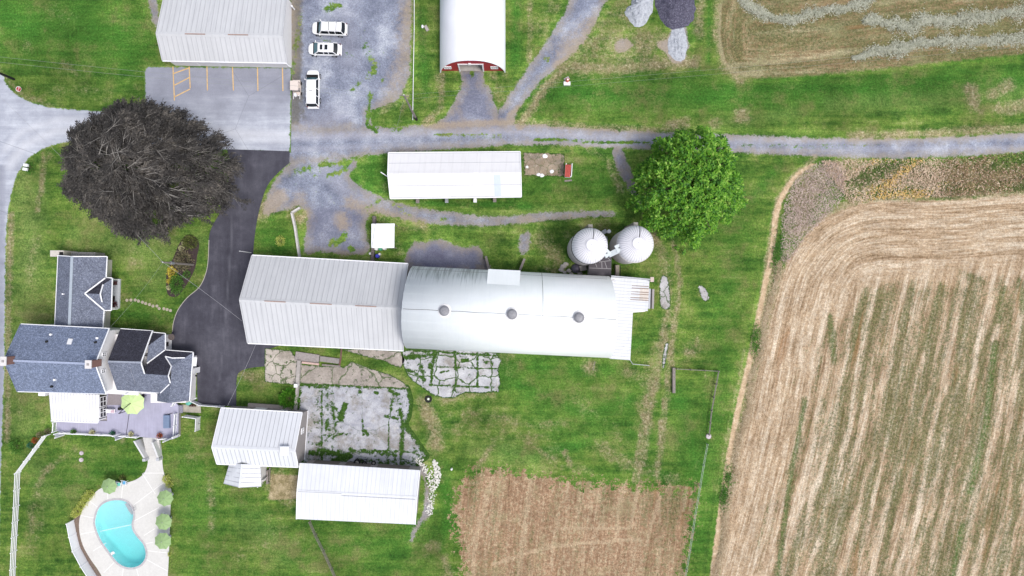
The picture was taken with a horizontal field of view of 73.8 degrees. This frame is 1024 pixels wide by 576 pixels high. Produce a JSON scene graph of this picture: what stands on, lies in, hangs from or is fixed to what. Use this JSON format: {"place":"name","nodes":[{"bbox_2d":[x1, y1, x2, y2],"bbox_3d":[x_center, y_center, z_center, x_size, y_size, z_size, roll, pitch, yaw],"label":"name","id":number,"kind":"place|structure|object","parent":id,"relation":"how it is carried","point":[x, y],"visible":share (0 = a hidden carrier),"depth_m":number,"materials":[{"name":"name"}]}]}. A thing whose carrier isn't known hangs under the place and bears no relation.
{"place":"outdoors","nodes":[
{"label":"outdoors","id":0,"kind":"place"},
{"bbox_2d":[79,456,170,575],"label":"pool terrace","id":1,"kind":"structure","parent":0,"point":[132,493],"depth_m":103.95,"materials":[{"name":"concrete"}]},
{"bbox_2d":[101,478,117,493],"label":"pool umbrella","id":2,"kind":"object","parent":1,"relation":"on","point":[109,486],"visible":1,"depth_m":101.77,"materials":[{"name":"green fabric"}]},
{"bbox_2d":[93,498,147,569],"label":"swimming pool","id":3,"kind":"structure","parent":1,"relation":"in","point":[126,545],"depth_m":104.88,"materials":[{"name":"liquid"}]},
{"bbox_2d":[81,473,166,575],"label":"terrace joints","id":4,"kind":"object","parent":1,"relation":"on","point":[134,520],"visible":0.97,"depth_m":103.94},
{"bbox_2d":[155,533,170,548],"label":"pool umbrella","id":5,"kind":"object","parent":1,"relation":"on","point":[162,540],"visible":1,"depth_m":101.78,"materials":[{"name":"green fabric"}]},
{"bbox_2d":[155,513,171,529],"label":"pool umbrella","id":6,"kind":"object","parent":1,"relation":"on","point":[163,521],"visible":1,"depth_m":101.76,"materials":[{"name":"green fabric"}]},
{"bbox_2d":[157,490,172,505],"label":"pool umbrella","id":7,"kind":"object","parent":1,"relation":"on","point":[164,497],"visible":1,"depth_m":101.77,"materials":[{"name":"green fabric"}]},
{"bbox_2d":[0,66,291,529],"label":"road","id":8,"kind":"structure","parent":0,"point":[243,116],"depth_m":103.99,"materials":[{"name":"asphalt"}]},
{"bbox_2d":[172,66,282,99],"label":"bay markings","id":9,"kind":"object","parent":8,"relation":"on","point":[207,79],"visible":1,"depth_m":103.98,"materials":[{"name":"paint"}]},
{"bbox_2d":[171,149,289,405],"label":"driveway","id":10,"kind":"structure","parent":0,"point":[208,331],"depth_m":103.98,"materials":[{"name":"asphalt"}]},
{"bbox_2d":[290,80,301,98],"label":"golf cart","id":11,"kind":"object","parent":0,"point":[296,85],"visible":0.99,"depth_m":102.80,"materials":[{"name":"grey"}]},
{"bbox_2d":[402,349,501,397],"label":"stone paving","id":12,"kind":"structure","parent":0,"point":[446,373],"depth_m":103.98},
{"bbox_2d":[0,0,1023,575],"bbox_3d":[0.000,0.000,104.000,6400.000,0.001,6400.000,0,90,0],"label":"ground","id":13,"kind":"structure","parent":0,"point":[604,412],"depth_m":104.00,"materials":[{"name":"plant"}]},
{"bbox_2d":[8,438,23,454],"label":"shrub","id":14,"kind":"object","parent":13,"relation":"on","point":[13,447],"visible":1,"depth_m":103.46,"materials":[{"name":"green plant"}]},
{"bbox_2d":[23,162,35,174],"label":"shrub","id":15,"kind":"object","parent":13,"relation":"on","point":[32,165],"visible":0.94,"depth_m":103.58,"materials":[{"name":"green plant"}]},
{"bbox_2d":[9,434,50,575],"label":"rail fence","id":16,"kind":"object","parent":13,"relation":"on","point":[34,449],"visible":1,"depth_m":103.14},
{"bbox_2d":[75,502,84,510],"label":"shrub","id":17,"kind":"object","parent":13,"relation":"on","point":[78,507],"visible":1,"depth_m":103.53,"materials":[{"name":"yellow plant"}]},
{"bbox_2d":[50,250,120,327],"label":"cottage","id":18,"kind":"structure","parent":13,"relation":"on","point":[88,292],"depth_m":99.75,"materials":[{"name":"stone"}]},
{"bbox_2d":[74,512,100,575],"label":"mulch strip","id":19,"kind":"object","parent":13,"relation":"on","point":[90,562],"visible":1,"depth_m":103.98,"materials":[{"name":"brown"}]},
{"bbox_2d":[65,520,96,575],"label":"privacy fence","id":20,"kind":"object","parent":19,"relation":"on","point":[84,565],"visible":1,"depth_m":103.03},
{"bbox_2d":[85,490,94,498],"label":"shrub","id":21,"kind":"object","parent":13,"relation":"on","point":[88,493],"visible":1,"depth_m":103.55,"materials":[{"name":"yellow plant"}]},
{"bbox_2d":[0,323,199,423],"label":"farmhouse","id":22,"kind":"object","parent":13,"relation":"on","point":[83,366],"visible":1,"depth_m":97.98,"materials":[{"name":"grey"}]},
{"bbox_2d":[99,396,106,406],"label":"window","id":23,"kind":"structure","parent":22,"relation":"in","point":[103,400],"depth_m":101.95,"materials":[{"name":"white glass"}]},
{"bbox_2d":[99,406,106,417],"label":"window","id":24,"kind":"structure","parent":22,"relation":"in","point":[102,413],"depth_m":101.73,"materials":[{"name":"white glass"}]},
{"bbox_2d":[193,367,199,373],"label":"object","id":25,"kind":"structure","parent":22,"relation":"in","point":[195,370],"depth_m":102.82,"materials":[{"name":"grey concrete"}]},
{"bbox_2d":[51,394,182,460],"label":"deck","id":26,"kind":"structure","parent":13,"relation":"on","point":[146,423],"depth_m":102.75,"materials":[{"name":"grey"}]},
{"bbox_2d":[103,409,115,412],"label":"deck bench","id":27,"kind":"object","parent":26,"relation":"on","point":[110,410],"visible":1,"depth_m":102.20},
{"bbox_2d":[118,394,143,413],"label":"cantilever umbrella","id":28,"kind":"object","parent":26,"relation":"on","point":[132,404],"visible":1,"depth_m":100.18,"materials":[{"name":"fabric"}]},
{"bbox_2d":[163,413,171,427],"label":"deck box","id":29,"kind":"object","parent":26,"relation":"on","point":[167,421],"visible":1,"depth_m":102.19,"materials":[{"name":"blue plastic"}]},
{"bbox_2d":[56,95,253,246],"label":"copper beech","id":30,"kind":"object","parent":13,"relation":"on","point":[143,126],"visible":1,"depth_m":91.89,"materials":[{"name":"brown plant"}]},
{"bbox_2d":[166,235,198,296],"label":"mulch bed","id":31,"kind":"object","parent":13,"relation":"on","point":[194,252],"visible":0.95,"depth_m":103.98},
{"bbox_2d":[166,265,177,279],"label":"shrub","id":32,"kind":"object","parent":31,"relation":"on","point":[170,270],"visible":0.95,"depth_m":103.45,"materials":[{"name":"yellow plant"}]},
{"bbox_2d":[169,271,183,295],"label":"shrub","id":33,"kind":"object","parent":31,"relation":"on","point":[177,277],"visible":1,"depth_m":103.35,"materials":[{"name":"green plant"}]},
{"bbox_2d":[160,261,193,265],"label":"utility pole","id":34,"kind":"object","parent":31,"relation":"on","point":[173,263],"visible":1,"depth_m":99.18,"materials":[{"name":"grey wood"}]},
{"bbox_2d":[174,250,194,272],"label":"shrub","id":35,"kind":"object","parent":31,"relation":"on","point":[178,258],"visible":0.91,"depth_m":103.34,"materials":[{"name":"brown plant"}]},
{"bbox_2d":[182,270,190,278],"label":"shrub","id":36,"kind":"object","parent":31,"relation":"on","point":[183,273],"visible":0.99,"depth_m":103.62,"materials":[{"name":"green plant"}]},
{"bbox_2d":[180,235,198,250],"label":"shrub","id":37,"kind":"object","parent":31,"relation":"on","point":[191,242],"visible":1,"depth_m":103.30,"materials":[{"name":"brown plant"}]},
{"bbox_2d":[172,243,208,331],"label":"driveway edge","id":38,"kind":"object","parent":13,"relation":"on","point":[195,290],"visible":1,"depth_m":103.97,"materials":[{"name":"stone"}]},
{"bbox_2d":[182,415,200,431],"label":"privacy screen","id":39,"kind":"object","parent":13,"relation":"on","point":[197,423],"visible":1,"depth_m":103.02,"materials":[{"name":"white plastic"}]},
{"bbox_2d":[182,404,200,412],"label":"entry slab","id":40,"kind":"structure","parent":13,"relation":"on","point":[193,409],"depth_m":103.95,"materials":[{"name":"concrete"}]},
{"bbox_2d":[198,404,224,407],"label":"yard fence","id":41,"kind":"object","parent":13,"relation":"on","point":[220,406],"visible":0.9,"depth_m":103.23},
{"bbox_2d":[156,0,291,67],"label":"garage","id":42,"kind":"structure","parent":13,"relation":"on","point":[239,33],"depth_m":99.77,"materials":[{"name":"white"}]},
{"bbox_2d":[181,62,199,65],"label":"garage door","id":43,"kind":"structure","parent":42,"relation":"in","point":[185,63],"depth_m":102.80,"materials":[{"name":"white"}]},
{"bbox_2d":[202,62,221,66],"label":"garage door","id":44,"kind":"structure","parent":42,"relation":"in","point":[206,63],"depth_m":102.97,"materials":[{"name":"white"}]},
{"bbox_2d":[225,63,243,66],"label":"garage door","id":45,"kind":"structure","parent":42,"relation":"in","point":[228,64],"depth_m":103.21,"materials":[{"name":"white"}]},
{"bbox_2d":[246,63,264,66],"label":"garage door","id":46,"kind":"structure","parent":42,"relation":"in","point":[249,64],"depth_m":102.87,"materials":[{"name":"white"}]},
{"bbox_2d":[268,64,286,67],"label":"garage door","id":47,"kind":"structure","parent":42,"relation":"in","point":[272,65],"depth_m":102.95,"materials":[{"name":"white"}]},
{"bbox_2d":[223,463,267,487],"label":"porch shed","id":48,"kind":"structure","parent":13,"relation":"on","point":[242,475],"depth_m":100.42,"materials":[{"name":"white metal"}]},
{"bbox_2d":[211,406,308,467],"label":"barn","id":49,"kind":"structure","parent":13,"relation":"on","point":[263,437],"depth_m":99.42,"materials":[{"name":"grey"}]},
{"bbox_2d":[248,403,293,409],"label":"retaining wall","id":50,"kind":"structure","parent":13,"relation":"on","point":[269,406],"depth_m":103.55,"materials":[{"name":"grey concrete"}]},
{"bbox_2d":[264,348,296,384],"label":"concrete apron","id":51,"kind":"object","parent":13,"relation":"on","point":[280,367],"visible":1,"depth_m":103.98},
{"bbox_2d":[295,360,301,384],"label":"retaining wall","id":52,"kind":"structure","parent":51,"relation":"on","point":[298,371],"depth_m":103.30,"materials":[{"name":"concrete"}]},
{"bbox_2d":[275,234,285,245],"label":"shrub","id":53,"kind":"object","parent":13,"relation":"on","point":[278,238],"visible":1,"depth_m":103.62,"materials":[{"name":"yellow plant"}]},
{"bbox_2d":[265,470,298,503],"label":"dry plot","id":54,"kind":"object","parent":13,"relation":"on","point":[281,487],"visible":0.86,"depth_m":103.99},
{"bbox_2d":[266,469,269,483],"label":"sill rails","id":55,"kind":"object","parent":54,"relation":"on","point":[267,474],"visible":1,"depth_m":103.45,"materials":[{"name":"grey wood"}]},
{"bbox_2d":[278,387,300,410],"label":"shrub","id":56,"kind":"object","parent":13,"relation":"on","point":[282,396],"visible":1,"depth_m":102.99,"materials":[{"name":"green plant"}]},
{"bbox_2d":[295,348,341,366],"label":"feed bunk","id":57,"kind":"object","parent":13,"relation":"on","point":[310,358],"visible":1,"depth_m":103.65,"materials":[{"name":"concrete"}]},
{"bbox_2d":[308,520,334,574],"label":"wire fence","id":58,"kind":"object","parent":13,"relation":"on","point":[321,547],"visible":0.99,"depth_m":103.16,"materials":[{"name":"grey metal"}]},
{"bbox_2d":[239,251,410,350],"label":"metal barn","id":59,"kind":"structure","parent":13,"relation":"on","point":[317,302],"depth_m":97.13,"materials":[{"name":"grey"}]},
{"bbox_2d":[300,349,407,388],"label":"concrete strip","id":60,"kind":"object","parent":13,"relation":"on","point":[351,373],"visible":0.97,"depth_m":103.98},
{"bbox_2d":[296,460,421,524],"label":"machine shed","id":61,"kind":"structure","parent":13,"relation":"on","point":[352,491],"depth_m":99.81,"materials":[{"name":"grey"}]},
{"bbox_2d":[313,460,340,464],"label":"sliding door","id":62,"kind":"structure","parent":61,"relation":"in","point":[317,461],"depth_m":102.90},
{"bbox_2d":[345,462,371,466],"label":"sliding door","id":63,"kind":"structure","parent":61,"relation":"in","point":[348,463],"depth_m":102.72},
{"bbox_2d":[377,464,409,468],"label":"sliding door","id":64,"kind":"structure","parent":61,"relation":"in","point":[379,465],"depth_m":102.90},
{"bbox_2d":[297,383,429,465],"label":"concrete yard","id":65,"kind":"structure","parent":13,"relation":"on","point":[353,423],"depth_m":103.98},
{"bbox_2d":[294,385,299,409],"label":"retaining wall","id":66,"kind":"structure","parent":65,"relation":"on","point":[297,394],"depth_m":103.20,"materials":[{"name":"concrete"}]},
{"bbox_2d":[350,458,366,463],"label":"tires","id":67,"kind":"object","parent":65,"relation":"on","point":[357,460],"visible":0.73,"depth_m":103.44,"materials":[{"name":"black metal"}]},
{"bbox_2d":[371,224,397,248],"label":"lean to","id":68,"kind":"object","parent":13,"relation":"on","point":[382,235],"visible":1,"depth_m":101.09,"materials":[{"name":"white metal"}]},
{"bbox_2d":[381,151,521,202],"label":"long shed","id":69,"kind":"structure","parent":13,"relation":"on","point":[474,175],"depth_m":100.78,"materials":[{"name":"grey"}]},
{"bbox_2d":[440,0,504,72],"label":"red barn","id":70,"kind":"structure","parent":13,"relation":"on","point":[472,35],"depth_m":99.25,"materials":[{"name":"paint"}]},
{"bbox_2d":[401,266,616,357],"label":"bank barn","id":71,"kind":"structure","parent":13,"relation":"on","point":[494,310],"depth_m":92.66,"materials":[{"name":"metal"}]},
{"bbox_2d":[523,152,564,176],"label":"feed slab","id":72,"kind":"structure","parent":13,"relation":"on","point":[535,163],"depth_m":103.98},
{"bbox_2d":[564,76,569,85],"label":"wellhead","id":73,"kind":"object","parent":13,"relation":"on","point":[566,81],"visible":0.99,"depth_m":103.76,"materials":[{"name":"concrete"}]},
{"bbox_2d":[564,163,572,177],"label":"feed wagon","id":74,"kind":"object","parent":13,"relation":"on","point":[568,168],"visible":1,"depth_m":102.44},
{"bbox_2d":[571,264,586,272],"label":"fan housing","id":75,"kind":"object","parent":13,"relation":"on","point":[576,268],"visible":0.98,"depth_m":103.45,"materials":[{"name":"metal"}]},
{"bbox_2d":[141,0,1023,549],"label":"gravel yard","id":76,"kind":"structure","parent":13,"relation":"on","point":[339,138],"depth_m":103.99,"materials":[{"name":"gravel"}]},
{"bbox_2d":[291,207,300,256],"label":"retaining wall","id":77,"kind":"structure","parent":76,"relation":"on","point":[295,230],"depth_m":103.30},
{"bbox_2d":[304,70,320,108],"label":"van","id":78,"kind":"object","parent":76,"relation":"on","point":[313,98],"visible":0.99,"depth_m":102.36,"materials":[{"name":"white paint"}]},
{"bbox_2d":[308,40,341,57],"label":"estate car","id":79,"kind":"object","parent":76,"relation":"on","point":[333,49],"visible":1,"depth_m":102.69,"materials":[{"name":"white paint"}]},
{"bbox_2d":[312,19,348,37],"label":"estate car","id":80,"kind":"object","parent":76,"relation":"on","point":[320,28],"visible":1,"depth_m":102.54,"materials":[{"name":"white paint"}]},
{"bbox_2d":[371,216,375,260],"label":"stone wall","id":81,"kind":"structure","parent":76,"relation":"on","point":[373,249],"depth_m":103.20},
{"bbox_2d":[400,94,417,120],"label":"utility pole","id":82,"kind":"object","parent":76,"relation":"on","point":[413,113],"visible":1,"depth_m":96.80,"materials":[{"name":"grey wood"}]},
{"bbox_2d":[5,57,398,94],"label":"overhead wire","id":83,"kind":"object","parent":82,"relation":"attached to","point":[203,77],"visible":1,"depth_m":92.74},
{"bbox_2d":[2,62,402,98],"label":"overhead wire","id":84,"kind":"object","parent":82,"relation":"attached to","point":[204,82],"visible":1,"depth_m":93.94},
{"bbox_2d":[412,47,1014,98],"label":"overhead wire","id":85,"kind":"object","parent":82,"relation":"attached to","point":[699,75],"visible":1,"depth_m":93.50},
{"bbox_2d":[409,41,1023,94],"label":"overhead wire","id":86,"kind":"object","parent":82,"relation":"attached to","point":[712,69],"visible":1,"depth_m":92.31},
{"bbox_2d":[412,0,414,119],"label":"boundary fence","id":87,"kind":"object","parent":76,"relation":"on","point":[413,51],"visible":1,"depth_m":103.66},
{"bbox_2d":[567,224,607,265],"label":"silo","id":88,"kind":"object","parent":13,"relation":"on","point":[588,244],"visible":1,"depth_m":93.71,"materials":[{"name":"metal"}]},
{"bbox_2d":[587,256,611,275],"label":"feed room","id":89,"kind":"object","parent":13,"relation":"on","point":[602,267],"visible":0.85,"depth_m":101.00,"materials":[{"name":"metal"}]},
{"bbox_2d":[615,265,620,275],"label":"old elevator","id":90,"kind":"object","parent":13,"relation":"on","point":[616,270],"visible":0.91,"depth_m":103.00,"materials":[{"name":"metal"}]},
{"bbox_2d":[609,275,653,359],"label":"tin annex","id":91,"kind":"object","parent":13,"relation":"on","point":[634,294],"visible":0.77,"depth_m":99.47,"materials":[{"name":"white"}]},
{"bbox_2d":[609,222,653,263],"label":"silo","id":92,"kind":"object","parent":13,"relation":"on","point":[634,241],"visible":0.98,"depth_m":94.16,"materials":[{"name":"metal"}]},
{"bbox_2d":[604,244,620,257],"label":"filling chute","id":93,"kind":"object","parent":92,"relation":"attached to","point":[616,250],"visible":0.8,"depth_m":94.75,"materials":[{"name":"paint"}]},
{"bbox_2d":[625,0,652,26],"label":"stone pile","id":94,"kind":"object","parent":13,"relation":"on","point":[638,13],"visible":1,"depth_m":103.45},
{"bbox_2d":[655,0,695,29],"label":"stone pile","id":95,"kind":"object","parent":13,"relation":"on","point":[675,14],"visible":1,"depth_m":103.31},
{"bbox_2d":[668,28,687,61],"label":"stone pile","id":96,"kind":"object","parent":13,"relation":"on","point":[677,45],"visible":1,"depth_m":103.83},
{"bbox_2d":[624,125,749,255],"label":"hickory tree","id":97,"kind":"object","parent":13,"relation":"on","point":[722,189],"visible":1,"depth_m":94.52,"materials":[{"name":"green plant"}]},
{"bbox_2d":[685,443,707,575],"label":"wire fence","id":98,"kind":"object","parent":13,"relation":"on","point":[695,510],"visible":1,"depth_m":103.22,"materials":[{"name":"metal"}]},
{"bbox_2d":[676,368,719,435],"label":"rail fence","id":99,"kind":"object","parent":13,"relation":"on","point":[712,396],"visible":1,"depth_m":103.21,"materials":[{"name":"grey wood"}]},
{"bbox_2d":[711,261,784,575],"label":"bleached grass","id":100,"kind":"structure","parent":13,"relation":"on","point":[745,422],"depth_m":103.70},
{"bbox_2d":[717,224,787,515],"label":"edge weeds","id":101,"kind":"object","parent":13,"relation":"on","point":[724,495],"visible":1,"depth_m":103.67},
{"bbox_2d":[780,161,845,261],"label":"dead weeds","id":102,"kind":"object","parent":13,"relation":"on","point":[805,207],"visible":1,"depth_m":103.76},
{"bbox_2d":[847,158,947,202],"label":"golden weeds","id":103,"kind":"object","parent":13,"relation":"on","point":[893,180],"visible":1,"depth_m":103.74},
{"bbox_2d":[819,155,1023,203],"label":"tan weeds","id":104,"kind":"object","parent":13,"relation":"on","point":[902,180],"visible":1,"depth_m":103.75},
{"bbox_2d":[842,153,1023,200],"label":"green weeds","id":105,"kind":"object","parent":13,"relation":"on","point":[1006,159],"visible":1,"depth_m":103.75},
{"bbox_2d":[923,152,1023,197],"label":"brown weeds","id":106,"kind":"object","parent":13,"relation":"on","point":[983,171],"visible":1,"depth_m":103.75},
{"bbox_2d":[437,451,712,575],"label":"field","id":107,"kind":"structure","parent":0,"point":[504,514],"depth_m":103.99,"materials":[{"name":"soil"}]},
{"bbox_2d":[672,368,674,392],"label":"paddock wall","id":108,"kind":"structure","parent":0,"point":[673,380],"depth_m":103.45,"materials":[{"name":"grey concrete"}]},
{"bbox_2d":[659,275,709,367],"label":"rocks","id":109,"kind":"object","parent":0,"point":[664,295],"depth_m":103.98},
{"bbox_2d":[705,163,823,575],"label":"dirt track","id":110,"kind":"structure","parent":0,"point":[765,284],"depth_m":103.99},
{"bbox_2d":[713,0,1023,81],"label":"hay field","id":111,"kind":"structure","parent":0,"point":[742,39],"depth_m":103.99,"materials":[{"name":"plant"}]},
{"bbox_2d":[737,0,876,32],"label":"hay windrow","id":112,"kind":"object","parent":111,"relation":"on","point":[853,5],"visible":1,"depth_m":103.76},
{"bbox_2d":[851,28,1023,61],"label":"hay windrow","id":113,"kind":"object","parent":111,"relation":"on","point":[990,40],"visible":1,"depth_m":103.77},
{"bbox_2d":[861,0,1023,40],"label":"hay windrow","id":114,"kind":"object","parent":111,"relation":"on","point":[927,18],"visible":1,"depth_m":103.78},
{"bbox_2d":[720,190,1023,575],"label":"stubble field","id":115,"kind":"structure","parent":0,"point":[885,434],"depth_m":103.99,"materials":[{"name":"plant"}]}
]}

